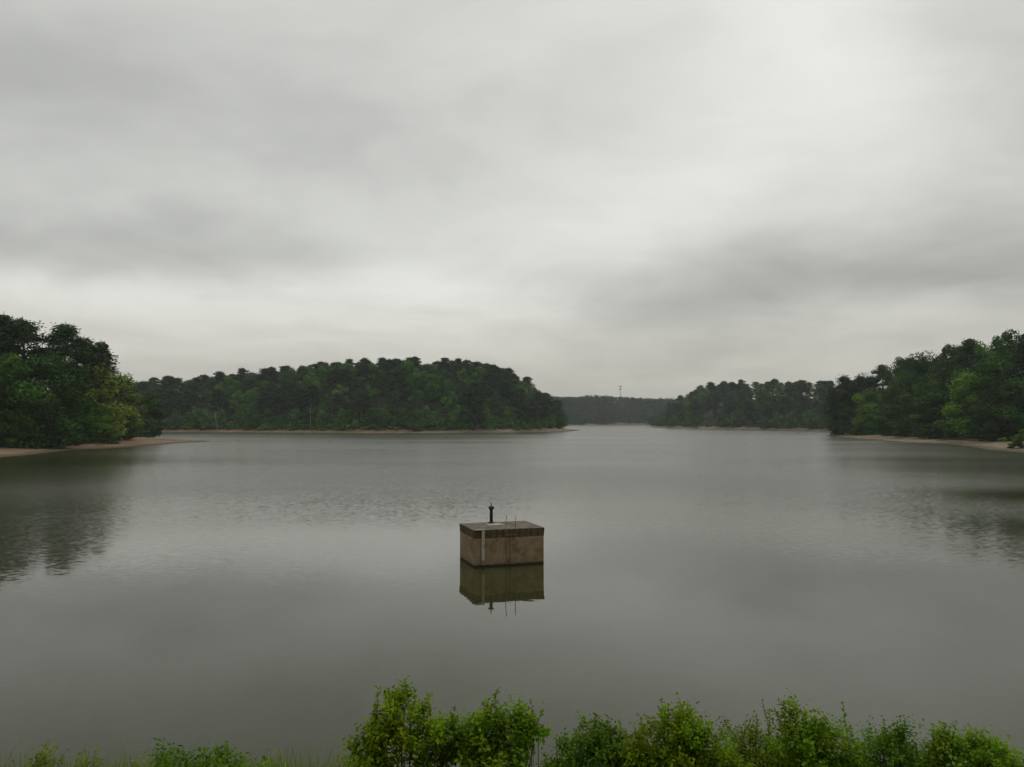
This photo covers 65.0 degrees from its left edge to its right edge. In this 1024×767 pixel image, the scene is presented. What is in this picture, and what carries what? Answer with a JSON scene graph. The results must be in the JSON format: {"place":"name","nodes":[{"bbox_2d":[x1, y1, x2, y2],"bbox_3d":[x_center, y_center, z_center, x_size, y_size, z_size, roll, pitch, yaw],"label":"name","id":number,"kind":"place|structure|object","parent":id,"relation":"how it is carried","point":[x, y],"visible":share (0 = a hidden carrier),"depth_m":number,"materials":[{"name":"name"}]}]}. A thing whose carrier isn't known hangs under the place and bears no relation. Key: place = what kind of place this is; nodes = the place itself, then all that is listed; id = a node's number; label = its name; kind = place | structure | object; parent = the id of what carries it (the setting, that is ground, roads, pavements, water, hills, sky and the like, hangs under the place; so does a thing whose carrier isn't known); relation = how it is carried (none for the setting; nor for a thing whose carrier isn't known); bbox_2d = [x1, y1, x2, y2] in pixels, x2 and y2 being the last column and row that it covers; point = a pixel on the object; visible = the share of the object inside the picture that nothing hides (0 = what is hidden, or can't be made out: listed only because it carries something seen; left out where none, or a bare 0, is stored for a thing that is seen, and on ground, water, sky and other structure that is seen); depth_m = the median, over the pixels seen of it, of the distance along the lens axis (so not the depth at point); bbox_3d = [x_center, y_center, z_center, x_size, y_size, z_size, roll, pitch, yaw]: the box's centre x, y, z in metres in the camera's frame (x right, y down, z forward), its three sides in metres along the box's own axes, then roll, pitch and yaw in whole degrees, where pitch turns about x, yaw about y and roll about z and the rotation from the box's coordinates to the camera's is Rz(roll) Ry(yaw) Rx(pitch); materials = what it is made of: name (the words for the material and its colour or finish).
{"place":"outdoors","nodes":[
{"label":"outdoors","id":0,"kind":"place"},
{"bbox_2d":[0,425,1023,766],"bbox_3d":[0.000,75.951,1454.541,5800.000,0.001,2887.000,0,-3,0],"label":"water","id":1,"kind":"structure","parent":0,"point":[284,593],"depth_m":39.39,"materials":[{"name":"grey liquid"}]},
{"bbox_2d":[459,503,543,566],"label":"intake tower","id":2,"kind":"structure","parent":1,"relation":"in","point":[492,543],"depth_m":45.38,"materials":[{"name":"concrete"}]},
{"bbox_2d":[0,387,1023,456],"bbox_3d":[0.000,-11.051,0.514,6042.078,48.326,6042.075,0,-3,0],"label":"ground","id":3,"kind":"structure","parent":0,"point":[381,402],"depth_m":563.26,"materials":[{"name":"soil"}]},
{"bbox_2d":[0,357,18,443],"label":"broadleaf tree","id":4,"kind":"object","parent":3,"relation":"on","point":[4,384],"visible":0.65,"depth_m":215.78,"materials":[{"name":"green plant"}]},
{"bbox_2d":[0,314,36,385],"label":"pine tree","id":5,"kind":"object","parent":3,"relation":"on","point":[8,325],"visible":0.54,"depth_m":237.43,"materials":[{"name":"green plant"}]},
{"bbox_2d":[0,393,47,445],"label":"broadleaf tree","id":6,"kind":"object","parent":3,"relation":"on","point":[16,402],"visible":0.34,"depth_m":217.62,"materials":[{"name":"green plant"}]},
{"bbox_2d":[0,352,53,439],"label":"broadleaf tree","id":7,"kind":"object","parent":3,"relation":"on","point":[16,373],"visible":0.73,"depth_m":218.24,"materials":[{"name":"green plant"}]},
{"bbox_2d":[0,426,53,448],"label":"shore shrub","id":8,"kind":"object","parent":3,"relation":"on","point":[13,440],"visible":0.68,"depth_m":216.63,"materials":[{"name":"green plant"}]},
{"bbox_2d":[0,316,62,378],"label":"pine tree","id":9,"kind":"object","parent":3,"relation":"on","point":[31,327],"visible":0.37,"depth_m":246.17,"materials":[{"name":"green plant"}]},
{"bbox_2d":[11,739,68,766],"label":"weed","id":10,"kind":"object","parent":3,"relation":"on","point":[42,758],"visible":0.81,"depth_m":6.25,"materials":[{"name":"green plant"}]},
{"bbox_2d":[13,351,86,448],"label":"broadleaf tree","id":11,"kind":"object","parent":3,"relation":"on","point":[45,371],"visible":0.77,"depth_m":226.30,"materials":[{"name":"green plant"}]},
{"bbox_2d":[25,321,102,377],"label":"pine tree","id":12,"kind":"object","parent":3,"relation":"on","point":[62,336],"visible":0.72,"depth_m":248.40,"materials":[{"name":"green plant"}]},
{"bbox_2d":[40,396,98,443],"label":"broadleaf tree","id":13,"kind":"object","parent":3,"relation":"on","point":[89,422],"visible":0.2,"depth_m":249.16,"materials":[{"name":"green plant"}]},
{"bbox_2d":[43,361,111,423],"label":"broadleaf tree","id":14,"kind":"object","parent":3,"relation":"on","point":[81,370],"visible":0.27,"depth_m":250.32,"materials":[{"name":"green plant"}]},
{"bbox_2d":[69,337,116,406],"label":"pine tree","id":15,"kind":"object","parent":3,"relation":"on","point":[94,351],"visible":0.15,"depth_m":268.35,"materials":[{"name":"green plant"}]},
{"bbox_2d":[79,408,116,438],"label":"broadleaf tree","id":16,"kind":"object","parent":3,"relation":"on","point":[101,419],"visible":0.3,"depth_m":262.28,"materials":[{"name":"green plant"}]},
{"bbox_2d":[85,424,125,443],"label":"shore shrub","id":17,"kind":"object","parent":3,"relation":"on","point":[109,438],"visible":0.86,"depth_m":259.20,"materials":[{"name":"green plant"}]},
{"bbox_2d":[81,362,132,439],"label":"broadleaf tree","id":18,"kind":"object","parent":3,"relation":"on","point":[102,395],"visible":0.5,"depth_m":267.77,"materials":[{"name":"green plant"}]},
{"bbox_2d":[84,340,134,401],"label":"pine tree","id":19,"kind":"object","parent":3,"relation":"on","point":[104,352],"visible":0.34,"depth_m":275.35,"materials":[{"name":"green plant"}]},
{"bbox_2d":[102,373,146,428],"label":"broadleaf tree","id":20,"kind":"object","parent":3,"relation":"on","point":[131,399],"visible":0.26,"depth_m":292.99,"materials":[{"name":"green plant"}]},
{"bbox_2d":[111,403,143,439],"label":"broadleaf tree","id":21,"kind":"object","parent":3,"relation":"on","point":[131,434],"visible":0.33,"depth_m":288.52,"materials":[{"name":"green plant"}]},
{"bbox_2d":[116,383,149,436],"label":"broadleaf tree","id":22,"kind":"object","parent":3,"relation":"on","point":[140,409],"visible":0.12,"depth_m":320.72,"materials":[{"name":"green plant"}]},
{"bbox_2d":[135,389,168,437],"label":"broadleaf tree","id":23,"kind":"object","parent":3,"relation":"on","point":[157,414],"visible":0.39,"depth_m":348.34,"materials":[{"name":"green plant"}]},
{"bbox_2d":[193,384,209,407],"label":"broadleaf tree","id":24,"kind":"object","parent":3,"relation":"on","point":[205,388],"visible":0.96,"depth_m":644.76,"materials":[{"name":"green plant"}]},
{"bbox_2d":[198,409,213,429],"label":"broadleaf tree","id":25,"kind":"object","parent":3,"relation":"on","point":[204,425],"visible":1,"depth_m":590.71,"materials":[{"name":"green plant"}]},
{"bbox_2d":[144,738,273,766],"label":"vine bush","id":26,"kind":"object","parent":3,"relation":"on","point":[166,758],"visible":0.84,"depth_m":6.86,"materials":[{"name":"green plant"}]},
{"bbox_2d":[207,389,229,416],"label":"pine tree","id":27,"kind":"object","parent":3,"relation":"on","point":[216,400],"visible":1,"depth_m":616.96,"materials":[{"name":"green plant"}]},
{"bbox_2d":[209,371,227,388],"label":"pine tree","id":28,"kind":"object","parent":3,"relation":"on","point":[221,376],"visible":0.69,"depth_m":661.88,"materials":[{"name":"green plant"}]},
{"bbox_2d":[226,390,246,409],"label":"broadleaf tree","id":29,"kind":"object","parent":3,"relation":"on","point":[237,396],"visible":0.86,"depth_m":610.64,"materials":[{"name":"green plant"}]},
{"bbox_2d":[239,378,258,403],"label":"pine tree","id":30,"kind":"object","parent":3,"relation":"on","point":[250,384],"visible":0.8,"depth_m":629.64,"materials":[{"name":"green plant"}]},
{"bbox_2d":[240,389,258,414],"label":"broadleaf tree","id":31,"kind":"object","parent":3,"relation":"on","point":[251,396],"visible":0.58,"depth_m":604.91,"materials":[{"name":"green plant"}]},
{"bbox_2d":[244,408,257,428],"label":"broadleaf tree","id":32,"kind":"object","parent":3,"relation":"on","point":[250,412],"visible":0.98,"depth_m":577.38,"materials":[{"name":"green plant"}]},
{"bbox_2d":[254,368,273,392],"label":"pine tree","id":33,"kind":"object","parent":3,"relation":"on","point":[264,372],"visible":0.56,"depth_m":643.87,"materials":[{"name":"green plant"}]},
{"bbox_2d":[291,365,308,385],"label":"pine tree","id":34,"kind":"object","parent":3,"relation":"on","point":[302,370],"visible":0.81,"depth_m":619.74,"materials":[{"name":"green plant"}]},
{"bbox_2d":[300,385,323,414],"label":"pine tree","id":35,"kind":"object","parent":3,"relation":"on","point":[313,391],"visible":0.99,"depth_m":578.47,"materials":[{"name":"green plant"}]},
{"bbox_2d":[312,394,334,414],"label":"broadleaf tree","id":36,"kind":"object","parent":3,"relation":"on","point":[323,404],"visible":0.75,"depth_m":571.89,"materials":[{"name":"green plant"}]},
{"bbox_2d":[324,366,341,390],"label":"pine tree","id":37,"kind":"object","parent":3,"relation":"on","point":[334,371],"visible":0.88,"depth_m":605.84,"materials":[{"name":"green plant"}]},
{"bbox_2d":[331,408,348,430],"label":"broadleaf tree","id":38,"kind":"object","parent":3,"relation":"on","point":[341,412],"visible":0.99,"depth_m":545.44,"materials":[{"name":"green plant"}]},
{"bbox_2d":[334,369,352,394],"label":"pine tree","id":39,"kind":"object","parent":3,"relation":"on","point":[344,373],"visible":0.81,"depth_m":597.42,"materials":[{"name":"green plant"}]},
{"bbox_2d":[148,375,557,430],"bbox_3d":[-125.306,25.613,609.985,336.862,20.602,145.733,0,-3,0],"label":"undergrowth","id":40,"kind":"object","parent":3,"relation":"on","point":[353,418],"visible":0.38,"depth_m":567.39,"materials":[{"name":"green plant"}]},
{"bbox_2d":[347,387,374,424],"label":"pine tree","id":41,"kind":"object","parent":3,"relation":"on","point":[357,400],"visible":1,"depth_m":549.79,"materials":[{"name":"green plant"}]},
{"bbox_2d":[352,362,375,388],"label":"pine tree","id":42,"kind":"object","parent":3,"relation":"on","point":[363,368],"visible":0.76,"depth_m":597.33,"materials":[{"name":"green plant"}]},
{"bbox_2d":[372,357,392,382],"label":"pine tree","id":43,"kind":"object","parent":3,"relation":"on","point":[383,363],"visible":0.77,"depth_m":605.38,"materials":[{"name":"green plant"}]},
{"bbox_2d":[335,676,457,766],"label":"bush","id":44,"kind":"object","parent":3,"relation":"on","point":[382,730],"visible":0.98,"depth_m":7.45,"materials":[{"name":"green plant"}]},
{"bbox_2d":[400,360,418,388],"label":"broadleaf tree","id":45,"kind":"object","parent":3,"relation":"on","point":[407,367],"visible":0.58,"depth_m":603.12,"materials":[{"name":"green plant"}]},
{"bbox_2d":[406,368,425,391],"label":"broadleaf tree","id":46,"kind":"object","parent":3,"relation":"on","point":[416,375],"visible":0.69,"depth_m":593.62,"materials":[{"name":"green plant"}]},
{"bbox_2d":[407,409,425,430],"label":"broadleaf tree","id":47,"kind":"object","parent":3,"relation":"on","point":[416,418],"visible":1,"depth_m":541.09,"materials":[{"name":"green plant"}]},
{"bbox_2d":[407,390,427,416],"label":"broadleaf tree","id":48,"kind":"object","parent":3,"relation":"on","point":[417,398],"visible":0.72,"depth_m":561.81,"materials":[{"name":"green plant"}]},
{"bbox_2d":[411,379,430,404],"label":"broadleaf tree","id":49,"kind":"object","parent":3,"relation":"on","point":[422,386],"visible":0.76,"depth_m":575.24,"materials":[{"name":"green plant"}]},
{"bbox_2d":[439,378,456,406],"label":"broadleaf tree","id":50,"kind":"object","parent":3,"relation":"on","point":[446,382],"visible":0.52,"depth_m":584.71,"materials":[{"name":"green plant"}]},
{"bbox_2d":[440,393,461,414],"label":"broadleaf tree","id":51,"kind":"object","parent":3,"relation":"on","point":[451,400],"visible":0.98,"depth_m":566.22,"materials":[{"name":"green plant"}]},
{"bbox_2d":[459,359,475,378],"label":"pine tree","id":52,"kind":"object","parent":3,"relation":"on","point":[465,364],"visible":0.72,"depth_m":637.15,"materials":[{"name":"green plant"}]},
{"bbox_2d":[467,397,488,429],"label":"pine tree","id":53,"kind":"object","parent":3,"relation":"on","point":[480,406],"visible":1,"depth_m":552.88,"materials":[{"name":"green plant"}]},
{"bbox_2d":[412,687,553,766],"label":"bush","id":54,"kind":"object","parent":3,"relation":"on","point":[483,748],"visible":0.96,"depth_m":7.63,"materials":[{"name":"green plant"}]},
{"bbox_2d":[0,734,1004,766],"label":"grass","id":55,"kind":"structure","parent":3,"relation":"on","point":[287,763],"depth_m":3.72,"materials":[{"name":"green plant"}]},
{"bbox_2d":[519,397,541,429],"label":"pine tree","id":56,"kind":"object","parent":3,"relation":"on","point":[532,409],"visible":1,"depth_m":584.20,"materials":[{"name":"green plant"}]},
{"bbox_2d":[535,396,556,428],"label":"pine tree","id":57,"kind":"object","parent":3,"relation":"on","point":[546,410],"visible":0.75,"depth_m":605.62,"materials":[{"name":"green plant"}]},
{"bbox_2d":[535,710,650,766],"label":"bush","id":58,"kind":"object","parent":3,"relation":"on","point":[600,745],"visible":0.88,"depth_m":8.37,"materials":[{"name":"green plant"}]},
{"bbox_2d":[553,395,684,424],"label":"woodland","id":59,"kind":"object","parent":3,"relation":"on","point":[585,402],"visible":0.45,"depth_m":1700.62,"materials":[{"name":"green plant"}]},
{"bbox_2d":[613,692,754,766],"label":"bush","id":60,"kind":"object","parent":3,"relation":"on","point":[682,728],"visible":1,"depth_m":7.89,"materials":[{"name":"green plant"}]},
{"bbox_2d":[741,401,758,425],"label":"pine tree","id":61,"kind":"object","parent":3,"relation":"on","point":[748,405],"visible":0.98,"depth_m":774.45,"materials":[{"name":"green plant"}]},
{"bbox_2d":[709,699,799,766],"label":"bush","id":62,"kind":"object","parent":3,"relation":"on","point":[753,739],"visible":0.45,"depth_m":8.71,"materials":[{"name":"green plant"}]},
{"bbox_2d":[651,392,880,428],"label":"undergrowth","id":63,"kind":"object","parent":3,"relation":"on","point":[763,425],"visible":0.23,"depth_m":789.40,"materials":[{"name":"green plant"}]},
{"bbox_2d":[795,395,811,412],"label":"pine tree","id":64,"kind":"object","parent":3,"relation":"on","point":[805,401],"visible":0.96,"depth_m":724.43,"materials":[{"name":"green plant"}]},
{"bbox_2d":[747,688,881,766],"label":"bush","id":65,"kind":"object","parent":3,"relation":"on","point":[812,751],"visible":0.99,"depth_m":8.01,"materials":[{"name":"green plant"}]},
{"bbox_2d":[822,386,840,434],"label":"pine tree","id":66,"kind":"object","parent":3,"relation":"on","point":[831,399],"visible":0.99,"depth_m":438.80,"materials":[{"name":"green plant"}]},
{"bbox_2d":[828,374,857,434],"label":"pine tree","id":67,"kind":"object","parent":3,"relation":"on","point":[843,387],"visible":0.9,"depth_m":438.58,"materials":[{"name":"green plant"}]},
{"bbox_2d":[836,404,860,434],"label":"broadleaf tree","id":68,"kind":"object","parent":3,"relation":"on","point":[848,413],"visible":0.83,"depth_m":431.84,"materials":[{"name":"green plant"}]},
{"bbox_2d":[855,372,877,413],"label":"broadleaf tree","id":69,"kind":"object","parent":3,"relation":"on","point":[865,384],"visible":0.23,"depth_m":445.00,"materials":[{"name":"green plant"}]},
{"bbox_2d":[850,387,884,433],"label":"broadleaf tree","id":70,"kind":"object","parent":3,"relation":"on","point":[870,397],"visible":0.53,"depth_m":413.05,"materials":[{"name":"green plant"}]},
{"bbox_2d":[857,408,888,434],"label":"broadleaf tree","id":71,"kind":"object","parent":3,"relation":"on","point":[870,429],"visible":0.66,"depth_m":402.34,"materials":[{"name":"green plant"}]},
{"bbox_2d":[867,364,892,392],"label":"pine tree","id":72,"kind":"object","parent":3,"relation":"on","point":[880,372],"visible":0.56,"depth_m":441.35,"materials":[{"name":"green plant"}]},
{"bbox_2d":[872,404,906,435],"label":"broadleaf tree","id":73,"kind":"object","parent":3,"relation":"on","point":[881,418],"visible":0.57,"depth_m":374.56,"materials":[{"name":"green plant"}]},
{"bbox_2d":[878,356,902,400],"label":"broadleaf tree","id":74,"kind":"object","parent":3,"relation":"on","point":[887,375],"visible":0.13,"depth_m":418.60,"materials":[{"name":"green plant"}]},
{"bbox_2d":[875,372,907,431],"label":"broadleaf tree","id":75,"kind":"object","parent":3,"relation":"on","point":[895,392],"visible":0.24,"depth_m":403.88,"materials":[{"name":"green plant"}]},
{"bbox_2d":[854,714,956,766],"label":"bush","id":76,"kind":"object","parent":3,"relation":"on","point":[893,741],"visible":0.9,"depth_m":8.27,"materials":[{"name":"green plant"}]},
{"bbox_2d":[886,392,934,436],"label":"broadleaf tree","id":77,"kind":"object","parent":3,"relation":"on","point":[911,407],"visible":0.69,"depth_m":344.68,"materials":[{"name":"green plant"}]},
{"bbox_2d":[898,352,931,431],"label":"broadleaf tree","id":78,"kind":"object","parent":3,"relation":"on","point":[919,365],"visible":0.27,"depth_m":371.40,"materials":[{"name":"green plant"}]},
{"bbox_2d":[908,372,949,429],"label":"broadleaf tree","id":79,"kind":"object","parent":3,"relation":"on","point":[919,390],"visible":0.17,"depth_m":350.35,"materials":[{"name":"green plant"}]},
{"bbox_2d":[917,428,948,438],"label":"shore shrub","id":80,"kind":"object","parent":3,"relation":"on","point":[937,431],"visible":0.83,"depth_m":310.69,"materials":[{"name":"green plant"}]},
{"bbox_2d":[906,389,960,437],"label":"broadleaf tree","id":81,"kind":"object","parent":3,"relation":"on","point":[932,406],"visible":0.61,"depth_m":319.87,"materials":[{"name":"green plant"}]},
{"bbox_2d":[924,344,959,401],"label":"broadleaf tree","id":82,"kind":"object","parent":3,"relation":"on","point":[946,350],"visible":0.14,"depth_m":350.64,"materials":[{"name":"green plant"}]},
{"bbox_2d":[923,363,966,421],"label":"broadleaf tree","id":83,"kind":"object","parent":3,"relation":"on","point":[946,376],"visible":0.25,"depth_m":345.09,"materials":[{"name":"green plant"}]},
{"bbox_2d":[932,403,969,438],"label":"broadleaf tree","id":84,"kind":"object","parent":3,"relation":"on","point":[947,429],"visible":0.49,"depth_m":299.93,"materials":[{"name":"green plant"}]},
{"bbox_2d":[941,366,989,438],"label":"broadleaf tree","id":85,"kind":"object","parent":3,"relation":"on","point":[963,393],"visible":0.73,"depth_m":297.57,"materials":[{"name":"green plant"}]},
{"bbox_2d":[945,338,989,377],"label":"pine tree","id":86,"kind":"object","parent":3,"relation":"on","point":[967,347],"visible":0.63,"depth_m":329.41,"materials":[{"name":"green plant"}]},
{"bbox_2d":[915,720,1023,766],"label":"bush","id":87,"kind":"object","parent":3,"relation":"on","point":[991,753],"visible":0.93,"depth_m":8.12,"materials":[{"name":"green plant"}]},
{"bbox_2d":[964,341,999,390],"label":"broadleaf tree","id":88,"kind":"object","parent":3,"relation":"on","point":[980,348],"visible":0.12,"depth_m":324.92,"materials":[{"name":"green plant"}]},
{"bbox_2d":[960,400,1005,439],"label":"broadleaf tree","id":89,"kind":"object","parent":3,"relation":"on","point":[972,424],"visible":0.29,"depth_m":291.97,"materials":[{"name":"green plant"}]},
{"bbox_2d":[969,378,1023,438],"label":"broadleaf tree","id":90,"kind":"object","parent":3,"relation":"on","point":[982,411],"visible":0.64,"depth_m":283.38,"materials":[{"name":"green plant"}]},
{"bbox_2d":[978,428,1016,440],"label":"shore shrub","id":91,"kind":"object","parent":3,"relation":"on","point":[993,437],"visible":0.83,"depth_m":279.88,"materials":[{"name":"green plant"}]},
{"bbox_2d":[972,328,1023,410],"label":"broadleaf tree","id":92,"kind":"object","parent":3,"relation":"on","point":[1006,338],"visible":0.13,"depth_m":300.49,"materials":[{"name":"green plant"}]},
{"bbox_2d":[975,349,1023,424],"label":"broadleaf tree","id":93,"kind":"object","parent":3,"relation":"on","point":[1005,361],"visible":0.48,"depth_m":289.76,"materials":[{"name":"green plant"}]},
{"bbox_2d":[992,374,1023,430],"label":"broadleaf tree","id":94,"kind":"object","parent":3,"relation":"on","point":[1017,412],"visible":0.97,"depth_m":274.67,"materials":[{"name":"green plant"}]},
{"bbox_2d":[997,429,1023,447],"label":"shore shrub","id":95,"kind":"object","parent":3,"relation":"on","point":[1019,437],"visible":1,"depth_m":223.55,"materials":[{"name":"green plant"}]},
{"bbox_2d":[998,334,1023,380],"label":"pine tree","id":96,"kind":"object","parent":3,"relation":"on","point":[1020,352],"visible":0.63,"depth_m":290.10,"materials":[{"name":"green plant"}]},
{"bbox_2d":[0,0,1023,407],"label":"sky","id":97,"kind":"structure","parent":0,"point":[656,199],"materials":[{"name":"grey"}]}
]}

